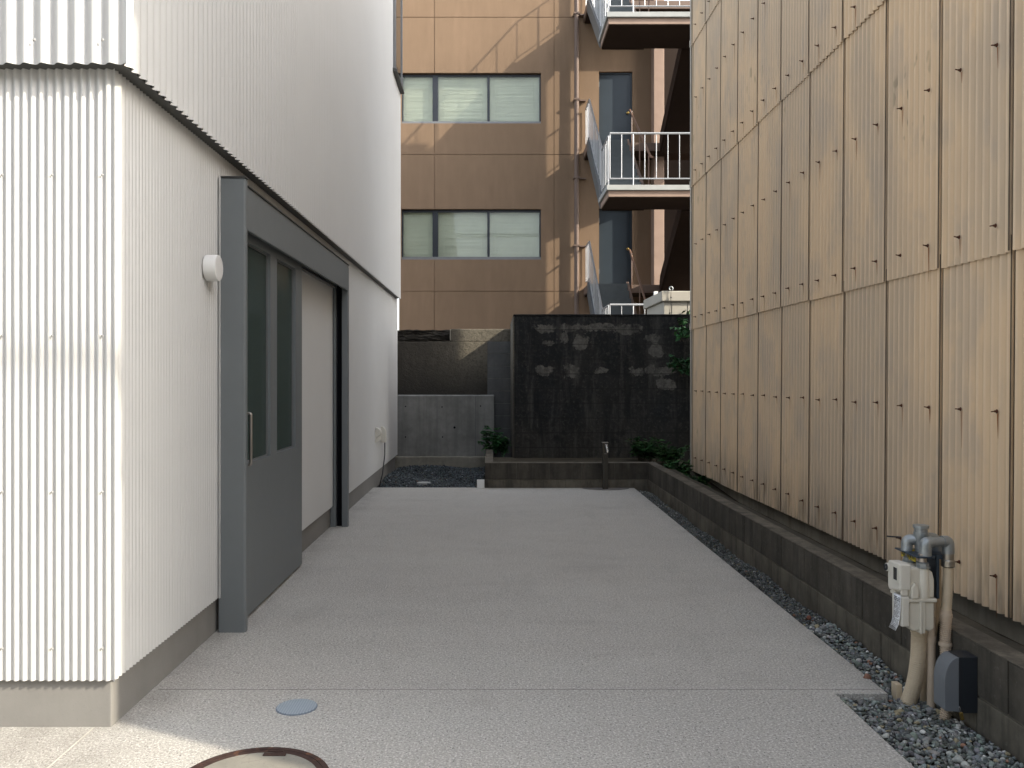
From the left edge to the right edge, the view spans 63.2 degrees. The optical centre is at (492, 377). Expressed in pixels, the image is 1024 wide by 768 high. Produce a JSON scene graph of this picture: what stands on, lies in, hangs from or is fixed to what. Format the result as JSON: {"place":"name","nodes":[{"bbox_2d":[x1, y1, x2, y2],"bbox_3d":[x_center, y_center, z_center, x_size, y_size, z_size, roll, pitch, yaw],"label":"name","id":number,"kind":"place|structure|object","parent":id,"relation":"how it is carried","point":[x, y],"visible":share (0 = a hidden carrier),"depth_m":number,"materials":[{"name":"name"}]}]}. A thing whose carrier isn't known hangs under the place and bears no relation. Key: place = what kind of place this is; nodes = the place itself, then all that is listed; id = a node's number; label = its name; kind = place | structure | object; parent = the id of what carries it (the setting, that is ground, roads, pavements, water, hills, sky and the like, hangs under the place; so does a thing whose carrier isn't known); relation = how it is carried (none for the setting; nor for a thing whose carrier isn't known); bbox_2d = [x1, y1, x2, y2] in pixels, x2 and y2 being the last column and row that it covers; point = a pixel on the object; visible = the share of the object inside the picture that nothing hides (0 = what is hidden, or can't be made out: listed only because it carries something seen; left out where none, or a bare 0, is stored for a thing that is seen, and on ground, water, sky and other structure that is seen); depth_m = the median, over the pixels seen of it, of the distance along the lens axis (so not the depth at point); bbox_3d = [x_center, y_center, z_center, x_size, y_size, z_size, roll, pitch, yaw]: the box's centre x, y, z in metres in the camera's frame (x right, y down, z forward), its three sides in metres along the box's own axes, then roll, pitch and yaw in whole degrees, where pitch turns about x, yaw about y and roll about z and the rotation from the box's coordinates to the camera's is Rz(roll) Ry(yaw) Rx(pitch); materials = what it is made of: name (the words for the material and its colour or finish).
{"place":"outdoors","nodes":[
{"label":"outdoors","id":0,"kind":"place"},
{"bbox_2d":[376,464,484,487],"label":"back gravel","id":1,"kind":"structure","parent":0,"point":[409,476],"depth_m":11.26,"materials":[{"name":"stone"}]},
{"bbox_2d":[417,481,429,485],"bbox_3d":[-0.868,1.320,10.420,0.170,0.030,0.170,0,0,0],"label":"drain lid","id":2,"kind":"object","parent":1,"relation":"on","point":[423,482],"visible":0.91,"depth_m":10.40,"materials":[{"name":"grey metal"}]},
{"bbox_2d":[395,395,493,467],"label":"concrete wall","id":3,"kind":"structure","parent":1,"relation":"on","point":[442,430],"depth_m":12.76,"materials":[{"name":"grey concrete"}]},
{"bbox_2d":[0,488,913,767],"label":"pavement","id":4,"kind":"structure","parent":0,"point":[500,628],"depth_m":3.92,"materials":[{"name":"grey concrete"}]},
{"bbox_2d":[47,727,93,767],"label":"pale pavement joint","id":5,"kind":"object","parent":4,"relation":"on","point":[69,748],"visible":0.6,"depth_m":3.01,"materials":[{"name":"white concrete"}]},
{"bbox_2d":[0,0,403,726],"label":"white building","id":6,"kind":"structure","parent":4,"relation":"on","point":[190,460],"depth_m":3.77,"materials":[{"name":"paint"}]},
{"bbox_2d":[202,255,222,280],"bbox_3d":[-1.408,-0.552,4.180,0.068,0.131,0.131,0,0,0],"label":"wall lamp","id":7,"kind":"object","parent":6,"relation":"attached to","point":[212,267],"visible":1,"depth_m":4.13,"materials":[{"name":"plastic"}]},
{"bbox_2d":[248,233,301,614],"bbox_3d":[-1.361,0.224,5.187,0.079,2.197,1.494,0,0,0],"label":"sliding door","id":8,"kind":"structure","parent":6,"relation":"in","point":[274,278],"depth_m":5.17,"materials":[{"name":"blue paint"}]},
{"bbox_2d":[375,426,386,486],"bbox_3d":[-1.405,0.986,10.445,0.077,0.759,0.570,0,0,0],"label":"outdoor socket","id":9,"kind":"object","parent":6,"relation":"attached to","point":[381,433],"visible":1,"depth_m":10.59,"materials":[{"name":"beige plastic"}]},
{"bbox_2d":[393,0,403,93],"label":"window","id":10,"kind":"structure","parent":6,"relation":"in","point":[397,4],"depth_m":11.83,"materials":[{"name":"metal"}]},
{"bbox_2d":[190,747,328,767],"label":"manhole cover","id":11,"kind":"object","parent":4,"relation":"on","point":[271,757],"visible":1,"depth_m":2.92,"materials":[{"name":"metal"}]},
{"bbox_2d":[276,699,317,715],"bbox_3d":[-0.798,1.350,3.385,0.166,0.032,0.166,0,0,0],"label":"drain lid","id":12,"kind":"object","parent":4,"relation":"on","point":[294,707],"visible":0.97,"depth_m":3.37,"materials":[{"name":"blue metal"}]},
{"bbox_2d":[477,479,483,487],"bbox_3d":[-0.150,1.315,10.148,0.090,0.150,0.075,0,0,0],"label":"pipe stub","id":13,"kind":"object","parent":4,"relation":"on","point":[480,483],"visible":0.56,"depth_m":10.11,"materials":[{"name":"white plastic"}]},
{"bbox_2d":[158,689,880,689],"bbox_3d":[0.114,1.349,3.580,3.108,0.021,0.002,0,0,0],"label":"pavement joint","id":14,"kind":"object","parent":4,"relation":"on","point":[519,689],"visible":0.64,"depth_m":3.58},
{"bbox_2d":[583,488,628,489],"bbox_3d":[1.370,1.343,10.039,0.580,0.014,0.218,0,0,0],"label":"tap basin","id":15,"kind":"object","parent":4,"relation":"on","point":[606,489],"visible":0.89,"depth_m":10.07,"materials":[{"name":"concrete"}]},
{"bbox_2d":[602,442,607,488],"bbox_3d":[1.352,1.072,10.014,0.072,0.596,0.140,0,0,0],"label":"garden tap","id":16,"kind":"object","parent":15,"relation":"on","point":[604,465],"visible":0.87,"depth_m":10.02,"materials":[{"name":"brown metal"}]},
{"bbox_2d":[485,446,1023,767],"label":"block kerb","id":17,"kind":"structure","parent":4,"relation":"on","point":[850,597],"depth_m":4.87,"materials":[{"name":"grey concrete"}]},
{"bbox_2d":[934,651,977,712],"bbox_3d":[1.821,1.195,3.277,0.131,0.220,0.082,0,0,0],"label":"hooded box","id":18,"kind":"object","parent":17,"relation":"attached to","point":[955,680],"visible":1,"depth_m":3.24,"materials":[{"name":"plastic"}]},
{"bbox_2d":[958,706,963,719],"bbox_3d":[1.818,1.302,3.232,0.022,0.053,0.008,0,0,0],"label":"padlock","id":19,"kind":"object","parent":18,"relation":"hanging from","point":[961,715],"visible":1,"depth_m":3.23,"materials":[{"name":"gold metal"}]},
{"bbox_2d":[863,673,871,679],"bbox_3d":[1.673,1.337,3.720,0.034,0.036,0.031,0,0,31],"label":"stone","id":20,"kind":"object","parent":4,"relation":"on","point":[867,676],"visible":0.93,"depth_m":3.71,"materials":[{"name":"brown stone"}]},
{"bbox_2d":[397,0,689,329],"label":"sky","id":21,"kind":"structure","parent":0,"point":[664,0],"materials":[{"name":"white"}]},
{"bbox_2d":[493,457,645,461],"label":"back soil","id":22,"kind":"structure","parent":0,"point":[503,459],"depth_m":11.08,"materials":[{"name":"brown soil"}]},
{"bbox_2d":[477,425,511,456],"bbox_3d":[0.030,0.913,12.104,0.589,0.431,0.431,0,0,39],"label":"leafy weed","id":23,"kind":"object","parent":22,"relation":"in","point":[500,444],"visible":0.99,"depth_m":12.04,"materials":[{"name":"green plant"}]},
{"bbox_2d":[510,314,689,461],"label":"block wall","id":24,"kind":"structure","parent":22,"relation":"on","point":[584,385],"depth_m":11.30,"materials":[{"name":"concrete"}]},
{"bbox_2d":[666,354,689,376],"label":"hanging leaves","id":25,"kind":"object","parent":24,"relation":"hanging from","point":[679,366],"visible":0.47,"depth_m":10.95,"materials":[{"name":"green plant"}]},
{"bbox_2d":[670,318,689,341],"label":"hanging leaves","id":26,"kind":"object","parent":24,"relation":"hanging from","point":[683,331],"visible":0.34,"depth_m":10.99,"materials":[{"name":"green plant"}]},
{"bbox_2d":[644,458,1023,645],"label":"soil","id":27,"kind":"structure","parent":0,"point":[715,488],"depth_m":8.66,"materials":[{"name":"brown soil"}]},
{"bbox_2d":[626,436,668,461],"bbox_3d":[2.007,0.924,10.934,0.534,0.337,0.544,0,0,-32],"label":"fern","id":28,"kind":"object","parent":27,"relation":"on","point":[646,450],"visible":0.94,"depth_m":10.84,"materials":[{"name":"green plant"}]},
{"bbox_2d":[655,442,689,464],"bbox_3d":[2.272,0.979,10.502,0.492,0.315,0.483,0,0,0],"label":"fern","id":29,"kind":"object","parent":27,"relation":"on","point":[668,454],"visible":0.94,"depth_m":10.41,"materials":[{"name":"green plant"}]},
{"bbox_2d":[661,460,693,475],"bbox_3d":[2.172,1.096,9.752,0.409,0.258,0.405,0,0,0],"label":"fern","id":30,"kind":"object","parent":27,"relation":"on","point":[683,468],"visible":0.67,"depth_m":9.72,"materials":[{"name":"green plant"}]},
{"bbox_2d":[686,475,710,487],"bbox_3d":[2.254,1.162,9.239,0.352,0.182,0.328,0,0,33],"label":"fern","id":31,"kind":"object","parent":27,"relation":"on","point":[703,479],"visible":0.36,"depth_m":9.18,"materials":[{"name":"green plant"}]},
{"bbox_2d":[689,0,1023,644],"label":"corrugated building","id":32,"kind":"structure","parent":27,"relation":"on","point":[856,187],"depth_m":5.43,"materials":[{"name":"beige metal"}]},
{"bbox_2d":[650,496,1023,767],"bbox_3d":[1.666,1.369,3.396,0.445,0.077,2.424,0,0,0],"label":"gravel","id":33,"kind":"structure","parent":0,"point":[891,720],"depth_m":3.25,"materials":[{"name":"grey gravel"}]},
{"bbox_2d":[637,490,830,623],"bbox_3d":[1.783,1.368,7.372,0.209,0.065,5.543,0,0,0],"label":"gravel strip","id":34,"kind":"object","parent":33,"relation":"on","point":[799,612],"visible":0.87,"depth_m":5.85,"materials":[{"name":"gravel"}]},
{"bbox_2d":[891,681,901,700],"bbox_3d":[1.735,1.345,3.578,0.026,0.070,0.045,0,0,0],"label":"wood scrap","id":35,"kind":"object","parent":33,"relation":"on","point":[896,689],"visible":0.95,"depth_m":3.56,"materials":[{"name":"beige wood"}]},
{"bbox_2d":[887,524,954,719],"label":"gas pipes","id":36,"kind":"object","parent":33,"relation":"on","point":[920,676],"visible":0.71,"depth_m":3.47,"materials":[{"name":"metal"}]},
{"bbox_2d":[884,547,941,633],"bbox_3d":[1.766,0.882,3.486,0.237,0.324,0.197,0,0,0],"label":"gas meter","id":37,"kind":"object","parent":36,"relation":"attached to","point":[913,583],"visible":0.96,"depth_m":3.40,"materials":[{"name":"beige metal"}]},
{"label":"ground","id":38,"kind":"structure","parent":0,"visible":0},
{"bbox_2d":[397,329,510,394],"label":"retaining wall","id":39,"kind":"structure","parent":38,"relation":"on","point":[443,362],"depth_m":13.50,"materials":[{"name":"concrete"}]},
{"bbox_2d":[487,342,510,456],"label":"block pillar","id":40,"kind":"structure","parent":38,"relation":"on","point":[499,371],"depth_m":12.95,"materials":[{"name":"concrete"}]},
{"bbox_2d":[399,0,689,329],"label":"brown building","id":41,"kind":"structure","parent":38,"relation":"on","point":[545,156],"depth_m":19.50,"materials":[{"name":"tile"}]},
{"bbox_2d":[402,210,540,259],"bbox_3d":[-0.513,-3.368,19.652,3.274,1.185,0.175,0,0,0],"label":"window","id":42,"kind":"structure","parent":41,"relation":"in","point":[426,234],"depth_m":19.71,"materials":[{"name":"glass"}]},
{"bbox_2d":[402,74,540,123],"bbox_3d":[-0.513,-6.557,19.652,3.274,1.185,0.175,0,0,0],"label":"window","id":43,"kind":"structure","parent":41,"relation":"in","point":[426,98],"depth_m":19.71,"materials":[{"name":"glass"}]},
{"bbox_2d":[599,209,631,284],"bbox_3d":[2.874,-3.041,19.585,0.788,1.879,0.110,0,0,0],"label":"door","id":44,"kind":"structure","parent":41,"relation":"in","point":[615,227],"depth_m":19.60,"materials":[{"name":"grey metal"}]},
{"bbox_2d":[599,73,631,142],"bbox_3d":[2.874,-6.240,19.585,0.788,1.879,0.110,0,0,0],"label":"door","id":45,"kind":"structure","parent":41,"relation":"in","point":[615,89],"depth_m":19.60,"materials":[{"name":"grey metal"}]},
{"bbox_2d":[584,285,658,296],"bbox_3d":[3.460,-2.000,19.124,2.680,0.200,0.748,0,0,0],"label":"door landing","id":46,"kind":"structure","parent":41,"relation":"in","point":[648,290],"depth_m":18.75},
{"bbox_2d":[584,143,689,159],"bbox_3d":[3.460,-5.200,19.124,2.680,0.200,0.748,0,0,0],"label":"door landing","id":47,"kind":"structure","parent":41,"relation":"in","point":[651,146],"depth_m":19.00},
{"bbox_2d":[584,1,689,23],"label":"door landing","id":48,"kind":"structure","parent":41,"relation":"in","point":[642,9],"depth_m":18.75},
{"bbox_2d":[643,291,689,313],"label":"steel shed","id":49,"kind":"structure","parent":38,"relation":"on","point":[657,303],"depth_m":13.05,"materials":[{"name":"metal"}]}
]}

